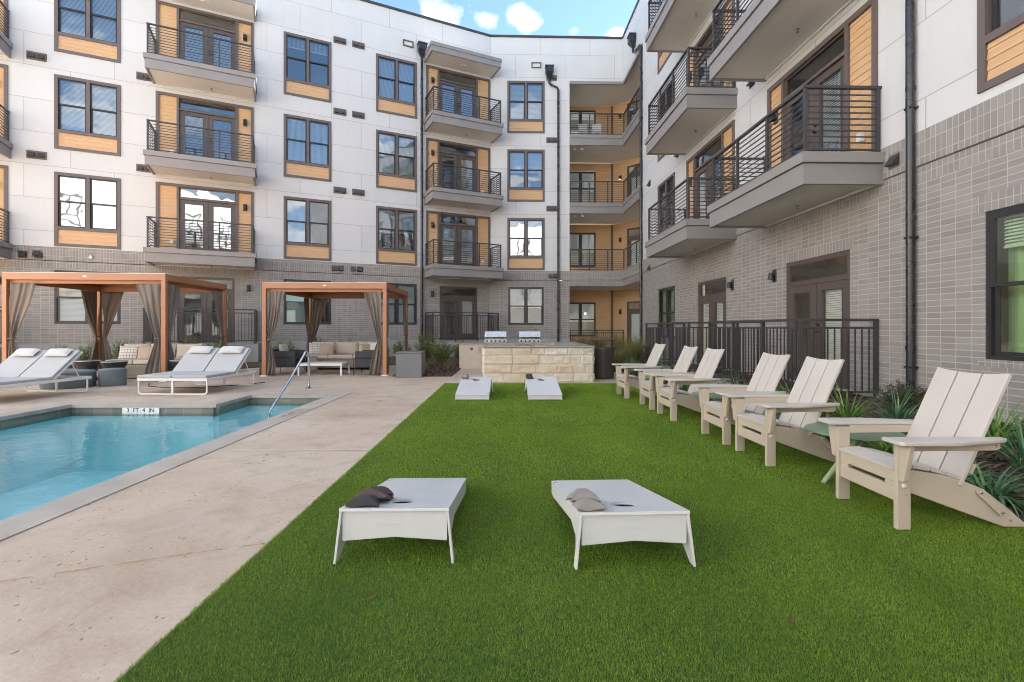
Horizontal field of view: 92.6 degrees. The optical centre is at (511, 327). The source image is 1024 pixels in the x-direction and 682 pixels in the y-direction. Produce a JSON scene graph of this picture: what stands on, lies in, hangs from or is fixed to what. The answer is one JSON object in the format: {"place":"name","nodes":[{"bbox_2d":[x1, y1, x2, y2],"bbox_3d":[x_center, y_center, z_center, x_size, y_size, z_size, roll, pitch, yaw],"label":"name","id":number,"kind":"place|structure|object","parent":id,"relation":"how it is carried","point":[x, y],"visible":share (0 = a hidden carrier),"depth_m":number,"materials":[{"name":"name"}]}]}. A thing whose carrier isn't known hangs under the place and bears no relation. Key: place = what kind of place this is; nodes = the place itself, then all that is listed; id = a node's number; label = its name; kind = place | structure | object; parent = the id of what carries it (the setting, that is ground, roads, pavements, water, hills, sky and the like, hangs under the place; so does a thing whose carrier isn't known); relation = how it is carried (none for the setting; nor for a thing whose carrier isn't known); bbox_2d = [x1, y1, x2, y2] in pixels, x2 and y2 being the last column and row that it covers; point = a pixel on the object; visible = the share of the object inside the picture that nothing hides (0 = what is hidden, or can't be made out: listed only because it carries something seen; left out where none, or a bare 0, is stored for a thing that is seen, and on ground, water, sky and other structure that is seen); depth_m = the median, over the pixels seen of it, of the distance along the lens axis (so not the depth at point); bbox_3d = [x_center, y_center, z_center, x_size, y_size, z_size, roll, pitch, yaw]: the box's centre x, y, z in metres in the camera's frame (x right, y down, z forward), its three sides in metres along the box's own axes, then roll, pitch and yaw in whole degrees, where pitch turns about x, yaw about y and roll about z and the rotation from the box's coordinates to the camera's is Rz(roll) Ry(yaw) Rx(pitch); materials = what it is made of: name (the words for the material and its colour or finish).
{"place":"outdoors","nodes":[
{"label":"outdoors","id":0,"kind":"place"},
{"bbox_2d":[0,365,638,681],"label":"pool deck","id":1,"kind":"structure","parent":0,"point":[106,616],"depth_m":3.24,"materials":[{"name":"beige concrete"}]},
{"bbox_2d":[0,348,91,391],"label":"double lounger","id":2,"kind":"object","parent":1,"relation":"on","point":[25,367],"visible":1,"depth_m":9.50,"materials":[{"name":"grey fabric"}]},
{"bbox_2d":[39,369,96,389],"bbox_3d":[-9.800,1.136,10.820,0.949,0.368,0.949,0,0,0],"label":"pouf","id":3,"kind":"object","parent":1,"relation":"on","point":[92,382],"visible":0.64,"depth_m":10.57,"materials":[{"name":"grey fabric"}]},
{"bbox_2d":[74,359,101,380],"bbox_3d":[-10.450,1.064,12.050,0.546,0.512,0.546,0,0,0],"label":"hourglass table","id":4,"kind":"object","parent":1,"relation":"on","point":[94,364],"visible":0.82,"depth_m":11.91,"materials":[{"name":"black plastic"}]},
{"bbox_2d":[98,368,126,386],"bbox_3d":[-9.080,1.123,11.120,0.515,0.393,0.515,0,0,0],"label":"pouf","id":5,"kind":"object","parent":1,"relation":"on","point":[108,377],"visible":1,"depth_m":10.92,"materials":[{"name":"grey fabric"}]},
{"bbox_2d":[2,272,226,381],"bbox_3d":[-10.375,0.004,13.245,3.730,2.632,3.120,0,0,-5],"label":"pergola","id":6,"kind":"object","parent":1,"relation":"on","point":[99,283],"visible":0.81,"depth_m":11.88,"materials":[{"name":"orange wood"}]},
{"bbox_2d":[7,283,35,356],"bbox_3d":[-11.684,0.115,11.649,0.690,2.352,0.152,0,0,-5],"label":"curtain","id":7,"kind":"object","parent":6,"relation":"hanging from","point":[21,295],"visible":0.72,"depth_m":11.64,"materials":[{"name":"beige fabric"}]},
{"bbox_2d":[81,290,98,370],"bbox_3d":[-12.248,0.115,14.227,0.151,2.352,0.694,0,0,-5],"label":"curtain","id":8,"kind":"object","parent":6,"relation":"hanging from","point":[89,298],"visible":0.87,"depth_m":14.27,"materials":[{"name":"beige fabric"}]},
{"bbox_2d":[100,292,123,368],"bbox_3d":[-11.926,0.115,14.589,0.687,2.352,0.152,0,0,-5],"label":"curtain","id":9,"kind":"object","parent":6,"relation":"hanging from","point":[111,301],"visible":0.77,"depth_m":14.57,"materials":[{"name":"beige fabric"}]},
{"bbox_2d":[136,284,160,373],"bbox_3d":[-8.834,0.115,11.899,0.646,2.352,0.152,0,0,-5],"label":"curtain","id":10,"kind":"object","parent":6,"relation":"hanging from","point":[150,295],"visible":0.91,"depth_m":11.90,"materials":[{"name":"beige fabric"}]},
{"bbox_2d":[166,284,179,371],"bbox_3d":[-8.502,0.115,12.261,0.151,2.352,0.692,0,0,-5],"label":"curtain","id":11,"kind":"object","parent":6,"relation":"hanging from","point":[173,293],"visible":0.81,"depth_m":12.18,"materials":[{"name":"beige fabric"}]},
{"bbox_2d":[212,291,224,348],"bbox_3d":[-8.702,0.115,14.529,0.154,2.352,0.687,0,0,-5],"label":"curtain","id":12,"kind":"object","parent":6,"relation":"hanging from","point":[217,297],"visible":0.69,"depth_m":14.55,"materials":[{"name":"beige fabric"}]},
{"bbox_2d":[0,406,299,520],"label":"pool basin","id":13,"kind":"object","parent":1,"relation":"in","point":[42,463],"visible":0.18,"depth_m":8.36,"materials":[{"name":"liquid"}]},
{"bbox_2d":[0,398,320,430],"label":"waterline tiles","id":14,"kind":"object","parent":13,"relation":"attached to","point":[47,416],"visible":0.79,"depth_m":8.36,"materials":[{"name":"tile"}]},
{"bbox_2d":[105,343,202,377],"bbox_3d":[-9.402,0.869,12.969,2.150,0.862,0.860,0,0,-3],"label":"wicker sofa","id":15,"kind":"object","parent":1,"relation":"on","point":[134,367],"visible":0.28,"depth_m":12.63,"materials":[{"name":"beige wicker"}]},
{"bbox_2d":[118,346,138,358],"bbox_3d":[-10.100,0.680,12.901,0.520,0.400,0.170,0,-14,-4],"label":"cushion","id":16,"kind":"object","parent":15,"relation":"on","point":[128,352],"visible":0.83,"depth_m":12.84,"materials":[{"name":"beige fabric"}]},
{"bbox_2d":[0,393,350,541],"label":"pool coping","id":17,"kind":"object","parent":1,"relation":"on","point":[12,526],"visible":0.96,"depth_m":5.17,"materials":[{"name":"grey concrete"}]},
{"bbox_2d":[137,346,255,394],"bbox_3d":[-6.590,0.868,10.372,1.400,0.902,1.735,0,0,2],"label":"double lounger","id":18,"kind":"object","parent":1,"relation":"on","point":[202,363],"visible":1,"depth_m":10.56,"materials":[{"name":"grey fabric"}]},
{"bbox_2d":[267,350,311,418],"bbox_3d":[-4.299,1.206,9.575,0.140,1.430,2.096,0,0,-5],"label":"pool handrail","id":19,"kind":"object","parent":1,"relation":"on","point":[286,385],"visible":0.95,"depth_m":9.76,"materials":[{"name":"silver metal"}]},
{"bbox_2d":[273,349,306,374],"bbox_3d":[-6.425,0.970,14.000,0.790,0.700,0.830,0,0,-2],"label":"black armchair","id":20,"kind":"object","parent":1,"relation":"on","point":[290,358],"visible":0.76,"depth_m":13.61,"materials":[{"name":"grey fabric"}]},
{"bbox_2d":[298,362,349,375],"bbox_3d":[-5.270,1.155,13.750,1.200,0.330,0.720,0,0,-1],"label":"coffee table","id":21,"kind":"object","parent":1,"relation":"on","point":[340,364],"visible":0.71,"depth_m":13.40,"materials":[{"name":"white metal"}]},
{"bbox_2d":[260,282,407,376],"bbox_3d":[-5.134,0.049,14.906,3.390,2.542,3.420,0,0,-2],"label":"pergola","id":22,"kind":"object","parent":1,"relation":"on","point":[332,290],"visible":0.84,"depth_m":13.29,"materials":[{"name":"orange wood"}]},
{"bbox_2d":[259,291,284,374],"bbox_3d":[-6.475,0.160,13.228,0.689,2.262,0.152,0,0,-2],"label":"curtain","id":23,"kind":"object","parent":22,"relation":"hanging from","point":[275,300],"visible":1,"depth_m":13.22,"materials":[{"name":"beige fabric"}]},
{"bbox_2d":[311,299,327,341],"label":"curtain","id":24,"kind":"object","parent":22,"relation":"hanging from","point":[318,307],"visible":0.62,"depth_m":16.47,"materials":[{"name":"beige fabric"}]},
{"bbox_2d":[364,292,382,374],"bbox_3d":[-3.752,0.160,13.332,0.573,2.261,0.152,0,0,-2],"label":"curtain","id":25,"kind":"object","parent":22,"relation":"hanging from","point":[373,302],"visible":1,"depth_m":13.33,"materials":[{"name":"beige fabric"}]},
{"bbox_2d":[302,342,375,367],"bbox_3d":[-5.327,0.892,15.570,2.350,0.857,0.860,0,0,-1],"label":"wicker sofa","id":26,"kind":"object","parent":1,"relation":"on","point":[344,352],"visible":0.47,"depth_m":15.23,"materials":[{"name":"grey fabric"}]},
{"bbox_2d":[353,350,373,374],"bbox_3d":[-3.975,0.970,13.860,0.790,0.700,0.830,0,0,-2],"label":"black armchair","id":27,"kind":"object","parent":1,"relation":"on","point":[363,358],"visible":0.56,"depth_m":13.46,"materials":[{"name":"grey fabric"}]},
{"bbox_2d":[396,351,424,377],"bbox_3d":[-2.720,0.984,13.150,0.678,0.672,0.678,0,0,-2],"label":"storage cube","id":28,"kind":"object","parent":1,"relation":"on","point":[410,364],"visible":0.96,"depth_m":12.82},
{"bbox_2d":[458,342,594,381],"bbox_3d":[0.154,0.879,13.937,3.667,0.881,4.460,0,0,-1],"label":"stone counter","id":29,"kind":"object","parent":1,"relation":"on","point":[559,361],"visible":0.95,"depth_m":11.75,"materials":[{"name":"stone"}]},
{"bbox_2d":[484,331,506,342],"bbox_3d":[-0.521,0.303,15.679,0.710,0.395,0.583,0,0,-1],"label":"gas grill","id":30,"kind":"object","parent":29,"relation":"on","point":[495,336],"visible":1,"depth_m":15.46,"materials":[{"name":"silver metal"}]},
{"bbox_2d":[518,331,540,342],"bbox_3d":[0.559,0.303,15.679,0.710,0.395,0.583,0,0,-1],"label":"gas grill","id":31,"kind":"object","parent":29,"relation":"on","point":[529,336],"visible":1,"depth_m":15.46,"materials":[{"name":"silver metal"}]},
{"bbox_2d":[114,383,1023,681],"bbox_3d":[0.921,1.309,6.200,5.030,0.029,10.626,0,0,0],"label":"artificial turf","id":32,"kind":"structure","parent":1,"relation":"on","point":[522,427],"depth_m":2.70,"materials":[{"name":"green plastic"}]},
{"bbox_2d":[333,478,465,563],"bbox_3d":[-0.663,1.157,3.317,0.665,0.302,1.227,0,0,-1],"label":"cornhole board","id":33,"kind":"object","parent":32,"relation":"on","point":[429,510],"visible":0.91,"depth_m":2.73,"materials":[{"name":"white wood"}]},
{"bbox_2d":[345,494,381,506],"bbox_3d":[-0.846,0.989,2.799,0.195,0.064,0.150,1,-10,-8],"label":"bean bag","id":34,"kind":"object","parent":33,"relation":"on","point":[368,500],"visible":1,"depth_m":2.75,"materials":[{"name":"grey fabric"}]},
{"bbox_2d":[455,377,492,399],"bbox_3d":[-0.715,1.157,9.383,0.665,0.302,1.227,0,0,0],"label":"cornhole board","id":35,"kind":"object","parent":32,"relation":"on","point":[474,388],"visible":0.96,"depth_m":9.16,"materials":[{"name":"white wood"}]},
{"bbox_2d":[524,377,561,399],"bbox_3d":[0.591,1.157,9.383,0.665,0.302,1.227,0,0,-1],"label":"cornhole board","id":36,"kind":"object","parent":32,"relation":"on","point":[543,388],"visible":0.99,"depth_m":9.16,"materials":[{"name":"white wood"}]},
{"bbox_2d":[551,479,695,569],"bbox_3d":[0.644,1.157,3.266,0.665,0.302,1.227,0,0,-3],"label":"cornhole board","id":37,"kind":"object","parent":32,"relation":"on","point":[649,516],"visible":0.96,"depth_m":2.69,"materials":[{"name":"white wood"}]},
{"bbox_2d":[572,497,607,511],"bbox_3d":[0.433,0.989,2.740,0.175,0.066,0.145,0,-10,-6],"label":"bean bag","id":38,"kind":"object","parent":37,"relation":"on","point":[588,504],"visible":1,"depth_m":2.69,"materials":[{"name":"grey fabric"}]},
{"bbox_2d":[612,343,665,398],"bbox_3d":[2.471,0.806,9.293,0.972,1.004,0.850,0,0,-2],"label":"adirondack chair","id":39,"kind":"object","parent":32,"relation":"on","point":[625,380],"visible":0.71,"depth_m":9.09,"materials":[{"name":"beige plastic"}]},
{"bbox_2d":[634,346,697,409],"bbox_3d":[2.591,0.806,8.043,0.972,1.004,0.850,0,0,0],"label":"adirondack chair","id":40,"kind":"object","parent":32,"relation":"on","point":[648,388],"visible":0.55,"depth_m":7.96,"materials":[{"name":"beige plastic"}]},
{"bbox_2d":[650,347,724,420],"bbox_3d":[2.626,0.806,7.153,0.972,1.004,0.850,0,0,-2],"label":"adirondack chair","id":41,"kind":"object","parent":32,"relation":"on","point":[672,396],"visible":0.77,"depth_m":6.95,"materials":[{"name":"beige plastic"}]},
{"bbox_2d":[692,352,790,444],"bbox_3d":[2.756,0.806,5.750,0.972,1.004,0.850,0,0,-2],"label":"adirondack chair","id":42,"kind":"object","parent":32,"relation":"on","point":[768,373],"visible":0.64,"depth_m":5.72,"materials":[{"name":"beige plastic"}]},
{"bbox_2d":[724,356,844,465],"bbox_3d":[2.796,0.806,4.916,0.972,1.004,0.850,0,0,-2],"label":"adirondack chair","id":43,"kind":"object","parent":32,"relation":"on","point":[801,405],"visible":0.94,"depth_m":4.75,"materials":[{"name":"beige plastic"}]},
{"bbox_2d":[805,423,905,483],"bbox_3d":[2.930,1.102,4.200,0.720,0.439,0.720,0,0,0],"label":"side table","id":44,"kind":"object","parent":32,"relation":"on","point":[823,430],"visible":0.44,"depth_m":4.10,"materials":[{"name":"green paint"}]},
{"bbox_2d":[817,367,1023,529],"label":"adirondack chair","id":45,"kind":"object","parent":32,"relation":"on","point":[941,444],"visible":1,"depth_m":3.29,"materials":[{"name":"beige plastic"}]},
{"bbox_2d":[592,338,614,377],"bbox_3d":[2.380,0.787,12.720,0.670,1.025,0.670,0,0,0],"label":"trash can","id":46,"kind":"object","parent":1,"relation":"on","point":[603,362],"visible":0.91,"depth_m":12.50,"materials":[{"name":"black metal"}]},
{"bbox_2d":[67,354,626,376],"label":"mulch bed soil","id":47,"kind":"structure","parent":0,"point":[452,359],"depth_m":17.46,"materials":[{"name":"brown soil"}]},
{"bbox_2d":[413,330,437,361],"bbox_3d":[-3.216,0.639,18.398,1.049,1.306,1.074,0,0,0],"label":"shrub","id":48,"kind":"object","parent":47,"relation":"on","point":[424,346],"visible":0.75,"depth_m":18.27,"materials":[{"name":"green plant"}]},
{"bbox_2d":[429,338,454,363],"bbox_3d":[-2.432,0.821,17.010,0.876,0.943,0.960,0,0,0],"label":"shrub","id":49,"kind":"object","parent":47,"relation":"on","point":[439,354],"visible":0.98,"depth_m":16.88,"materials":[{"name":"green plant"}]},
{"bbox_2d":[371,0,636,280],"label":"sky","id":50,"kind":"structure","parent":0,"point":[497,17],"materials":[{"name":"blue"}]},
{"bbox_2d":[0,0,1023,424],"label":"apartment building","id":51,"kind":"structure","parent":0,"point":[798,160],"depth_m":17.55,"materials":[{"name":"paint"}]},
{"bbox_2d":[0,165,7,241],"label":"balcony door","id":52,"kind":"structure","parent":51,"relation":"in","point":[3,168],"depth_m":16.25,"materials":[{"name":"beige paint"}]},
{"bbox_2d":[0,64,7,138],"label":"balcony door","id":53,"kind":"structure","parent":51,"relation":"in","point":[3,67],"depth_m":16.25,"materials":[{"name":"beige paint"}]},
{"bbox_2d":[54,171,120,249],"bbox_3d":[-14.936,-4.075,17.274,1.830,2.550,0.204,0,0,-26],"label":"window","id":54,"kind":"structure","parent":51,"relation":"in","point":[85,235],"depth_m":17.23,"materials":[{"name":"beige paint"}]},
{"bbox_2d":[54,74,120,155],"bbox_3d":[-14.936,-7.425,17.274,1.830,2.550,0.204,0,0,-26],"label":"window","id":55,"kind":"structure","parent":51,"relation":"in","point":[84,140],"depth_m":17.22,"materials":[{"name":"blue glass"}]},
{"bbox_2d":[54,0,120,62],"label":"window","id":56,"kind":"structure","parent":51,"relation":"in","point":[87,46],"depth_m":17.24,"materials":[{"name":"blue glass"}]},
{"bbox_2d":[54,270,120,323],"bbox_3d":[-14.944,-1.045,17.293,1.830,1.850,0.162,0,0,-26],"label":"window","id":57,"kind":"structure","parent":51,"relation":"in","point":[74,297],"depth_m":17.11,"materials":[{"name":"white"}]},
{"bbox_2d":[143,308,256,343],"bbox_3d":[-11.457,-0.020,18.187,3.460,1.320,1.218,0,0,-26],"label":"patio railing","id":58,"kind":"object","parent":51,"relation":"on","point":[147,334],"visible":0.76,"depth_m":17.65,"materials":[{"name":"grey metal"}]},
{"bbox_2d":[156,181,253,252],"bbox_3d":[-11.722,-4.080,18.783,3.200,2.600,0.162,0,0,-26],"label":"balcony door","id":59,"kind":"structure","parent":51,"relation":"in","point":[170,203],"depth_m":18.79,"materials":[{"name":"black paint"}]},
{"bbox_2d":[156,91,253,162],"bbox_3d":[-11.722,-7.430,18.783,3.200,2.600,0.162,0,0,-26],"label":"balcony door","id":60,"kind":"structure","parent":51,"relation":"in","point":[168,105],"depth_m":18.73,"materials":[{"name":"beige paint"}]},
{"bbox_2d":[156,0,253,71],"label":"balcony door","id":61,"kind":"structure","parent":51,"relation":"in","point":[167,14],"depth_m":18.73,"materials":[{"name":"beige paint"}]},
{"bbox_2d":[177,276,234,342],"bbox_3d":[-11.721,-0.670,18.783,1.890,2.500,0.162,0,0,-26],"label":"patio door","id":62,"kind":"structure","parent":51,"relation":"in","point":[206,297],"depth_m":18.77,"materials":[{"name":"brown paint"}]},
{"bbox_2d":[284,196,330,260],"bbox_3d":[-8.507,-4.075,20.379,1.830,2.550,0.204,0,0,-26],"label":"window","id":63,"kind":"structure","parent":51,"relation":"in","point":[298,249],"depth_m":20.30,"materials":[{"name":"glass"}]},
{"bbox_2d":[284,114,330,181],"bbox_3d":[-8.507,-7.425,20.379,1.830,2.550,0.204,0,0,-26],"label":"window","id":64,"kind":"structure","parent":51,"relation":"in","point":[306,168],"depth_m":20.35,"materials":[{"name":"beige paint"}]},
{"bbox_2d":[284,31,330,102],"bbox_3d":[-8.507,-10.775,20.379,1.830,2.550,0.204,0,0,-26],"label":"window","id":65,"kind":"structure","parent":51,"relation":"in","point":[307,89],"depth_m":20.31,"materials":[{"name":"beige paint"}]},
{"bbox_2d":[284,279,330,324],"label":"window","id":66,"kind":"structure","parent":51,"relation":"in","point":[294,313],"depth_m":20.24,"materials":[{"name":"white glass"}]},
{"bbox_2d":[376,206,416,265],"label":"window","id":67,"kind":"structure","parent":51,"relation":"in","point":[396,256],"depth_m":21.92,"materials":[{"name":"beige paint"}]},
{"bbox_2d":[376,129,416,191],"bbox_3d":[-5.192,-7.425,21.980,1.830,2.550,0.204,0,0,-26],"label":"window","id":68,"kind":"structure","parent":51,"relation":"in","point":[394,180],"depth_m":21.94,"materials":[{"name":"beige paint"}]},
{"bbox_2d":[376,53,416,118],"bbox_3d":[-5.192,-10.775,21.980,1.830,2.550,0.204,0,0,-26],"label":"window","id":69,"kind":"structure","parent":51,"relation":"in","point":[394,106],"depth_m":21.93,"materials":[{"name":"blue glass"}]},
{"bbox_2d":[381,283,416,324],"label":"window","id":70,"kind":"structure","parent":51,"relation":"in","point":[395,318],"depth_m":22.15,"materials":[{"name":"grey glass"}]},
{"bbox_2d":[426,210,489,266],"bbox_3d":[-2.529,-4.080,23.222,3.200,2.600,0.162,0,0,-26],"label":"balcony door","id":71,"kind":"structure","parent":51,"relation":"in","point":[480,232],"depth_m":23.22,"materials":[{"name":"beige paint"}]},
{"bbox_2d":[426,137,489,193],"bbox_3d":[-2.529,-7.430,23.222,3.200,2.600,0.162,0,0,-26],"label":"balcony door","id":72,"kind":"structure","parent":51,"relation":"in","point":[481,160],"depth_m":23.26,"materials":[{"name":"beige paint"}]},
{"bbox_2d":[426,64,489,119],"bbox_3d":[-2.529,-10.780,23.222,3.200,2.600,0.162,0,0,-26],"label":"balcony door","id":73,"kind":"structure","parent":51,"relation":"in","point":[482,85],"depth_m":23.22,"materials":[{"name":"beige paint"}]},
{"bbox_2d":[440,286,476,339],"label":"patio door","id":74,"kind":"structure","parent":51,"relation":"in","point":[471,300],"depth_m":23.30,"materials":[{"name":"brown paint"}]},
{"bbox_2d":[425,312,498,340],"bbox_3d":[-2.303,-0.020,22.608,3.190,1.320,1.218,0,0,-26],"label":"patio railing","id":75,"kind":"object","parent":51,"relation":"on","point":[455,315],"visible":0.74,"depth_m":22.06,"materials":[{"name":"grey metal"}]},
{"bbox_2d":[507,218,544,269],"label":"window","id":76,"kind":"structure","parent":51,"relation":"in","point":[514,262],"depth_m":23.96,"materials":[{"name":"glass"}]},
{"bbox_2d":[507,149,544,201],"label":"window","id":77,"kind":"structure","parent":51,"relation":"in","point":[514,194],"depth_m":23.96,"materials":[{"name":"clear glass"}]},
{"bbox_2d":[507,81,544,132],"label":"window","id":78,"kind":"structure","parent":51,"relation":"in","point":[535,124],"depth_m":23.96,"materials":[{"name":"beige paint"}]},
{"bbox_2d":[508,287,543,324],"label":"window","id":79,"kind":"structure","parent":51,"relation":"in","point":[525,300],"depth_m":24.02,"materials":[{"name":"grey glass"}]},
{"bbox_2d":[570,302,595,335],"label":"window","id":80,"kind":"structure","parent":51,"relation":"in","point":[580,313],"depth_m":26.93,"materials":[{"name":"grey glass"}]},
{"bbox_2d":[570,233,595,266],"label":"window","id":81,"kind":"structure","parent":51,"relation":"in","point":[579,237],"depth_m":26.93,"materials":[{"name":"white"}]},
{"bbox_2d":[570,171,595,202],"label":"window","id":82,"kind":"structure","parent":51,"relation":"in","point":[580,175],"depth_m":26.92,"materials":[{"name":"white"}]},
{"bbox_2d":[627,301,642,347],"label":"patio door","id":83,"kind":"structure","parent":51,"relation":"in","point":[636,322],"depth_m":25.98,"materials":[{"name":"brown paint"}]},
{"bbox_2d":[627,226,642,266],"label":"patio door","id":84,"kind":"structure","parent":51,"relation":"in","point":[629,238],"depth_m":25.98,"materials":[{"name":"brown paint"}]},
{"bbox_2d":[658,172,674,232],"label":"window","id":85,"kind":"structure","parent":51,"relation":"in","point":[666,182],"depth_m":17.78,"materials":[{"name":"clear glass"}]},
{"bbox_2d":[659,286,674,338],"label":"window","id":86,"kind":"structure","parent":51,"relation":"in","point":[669,300],"depth_m":17.89,"materials":[{"name":"green"}]},
{"bbox_2d":[645,322,738,371],"bbox_3d":[5.064,0.520,14.230,1.298,1.320,3.630,0,0,-2],"label":"patio railing","id":87,"kind":"object","parent":51,"relation":"on","point":[649,332],"visible":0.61,"depth_m":13.59,"materials":[{"name":"grey metal"}]},
{"bbox_2d":[686,120,734,218],"bbox_3d":[5.755,-4.080,14.265,0.162,2.600,3.200,0,0,-2],"label":"balcony door","id":88,"kind":"structure","parent":51,"relation":"in","point":[727,134],"depth_m":14.32,"materials":[{"name":"beige paint"}]},
{"bbox_2d":[686,0,734,86],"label":"balcony door","id":89,"kind":"structure","parent":51,"relation":"in","point":[707,32],"depth_m":14.39,"materials":[{"name":"beige paint"}]},
{"bbox_2d":[698,277,725,366],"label":"patio door","id":90,"kind":"structure","parent":51,"relation":"in","point":[713,300],"depth_m":14.24,"materials":[{"name":"brown paint"}]},
{"bbox_2d":[708,319,878,396],"bbox_3d":[5.195,0.520,9.542,1.298,1.320,3.410,0,0,-2],"label":"patio railing","id":91,"kind":"object","parent":51,"relation":"on","point":[732,346],"visible":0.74,"depth_m":8.18,"materials":[{"name":"grey metal"}]},
{"bbox_2d":[786,250,849,388],"bbox_3d":[5.889,-0.140,9.466,0.162,2.440,1.890,0,0,-2],"label":"patio door","id":92,"kind":"structure","parent":51,"relation":"in","point":[817,287],"depth_m":9.29,"materials":[{"name":"brown paint"}]},
{"bbox_2d":[767,0,877,168],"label":"balcony door","id":93,"kind":"structure","parent":51,"relation":"in","point":[857,65],"depth_m":8.72,"materials":[{"name":"beige paint"}]},
{"bbox_2d":[977,0,1023,93],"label":"window","id":94,"kind":"structure","parent":51,"relation":"in","point":[1000,50],"depth_m":6.03,"materials":[{"name":"beige paint"}]},
{"bbox_2d":[986,203,1023,361],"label":"window","id":95,"kind":"structure","parent":51,"relation":"in","point":[1015,213],"depth_m":6.06,"materials":[{"name":"green"}]},
{"bbox_2d":[622,361,1023,519],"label":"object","id":96,"kind":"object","parent":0,"point":[878,416],"depth_m":6.87,"materials":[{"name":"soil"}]},
{"bbox_2d":[612,328,654,363],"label":"ornamental grass","id":97,"kind":"object","parent":96,"relation":"on","point":[634,351],"depth_m":15.02,"materials":[{"name":"green plant"}]},
{"bbox_2d":[394,363,1023,521],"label":"mulch","id":98,"kind":"object","parent":96,"relation":"on","point":[436,370],"visible":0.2,"depth_m":5.59,"materials":[{"name":"plant"}]},
{"bbox_2d":[821,383,887,417],"bbox_3d":[4.268,0.957,6.186,1.272,0.647,1.232,0,0,0],"label":"strap leaf plant","id":99,"kind":"object","parent":96,"relation":"on","point":[845,413],"visible":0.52,"depth_m":6.19,"materials":[{"name":"green plant"}]},
{"bbox_2d":[860,384,923,418],"bbox_3d":[4.701,0.935,5.984,1.050,0.573,0.935,0,0,-45],"label":"strap leaf plant","id":100,"kind":"object","parent":96,"relation":"on","point":[898,410],"visible":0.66,"depth_m":5.97,"materials":[{"name":"green plant"}]},
{"bbox_2d":[873,379,927,409],"bbox_3d":[5.489,0.940,6.856,0.670,0.418,0.661,0,0,0],"label":"shrub","id":101,"kind":"object","parent":96,"relation":"on","point":[901,390],"visible":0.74,"depth_m":6.83,"materials":[{"name":"green plant"}]},
{"bbox_2d":[943,462,1023,517],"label":"strap leaf plant","id":102,"kind":"object","parent":96,"relation":"on","point":[1000,494],"visible":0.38,"depth_m":3.56,"materials":[{"name":"green plant"}]},
{"bbox_2d":[985,397,1023,448],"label":"strap leaf plant","id":103,"kind":"object","parent":96,"relation":"on","point":[993,431],"visible":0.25,"depth_m":4.79,"materials":[{"name":"green plant"}]},
{"bbox_2d":[987,404,1023,471],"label":"strap leaf plant","id":104,"kind":"object","parent":96,"relation":"on","point":[1018,461],"visible":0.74,"depth_m":4.18,"materials":[{"name":"green plant"}]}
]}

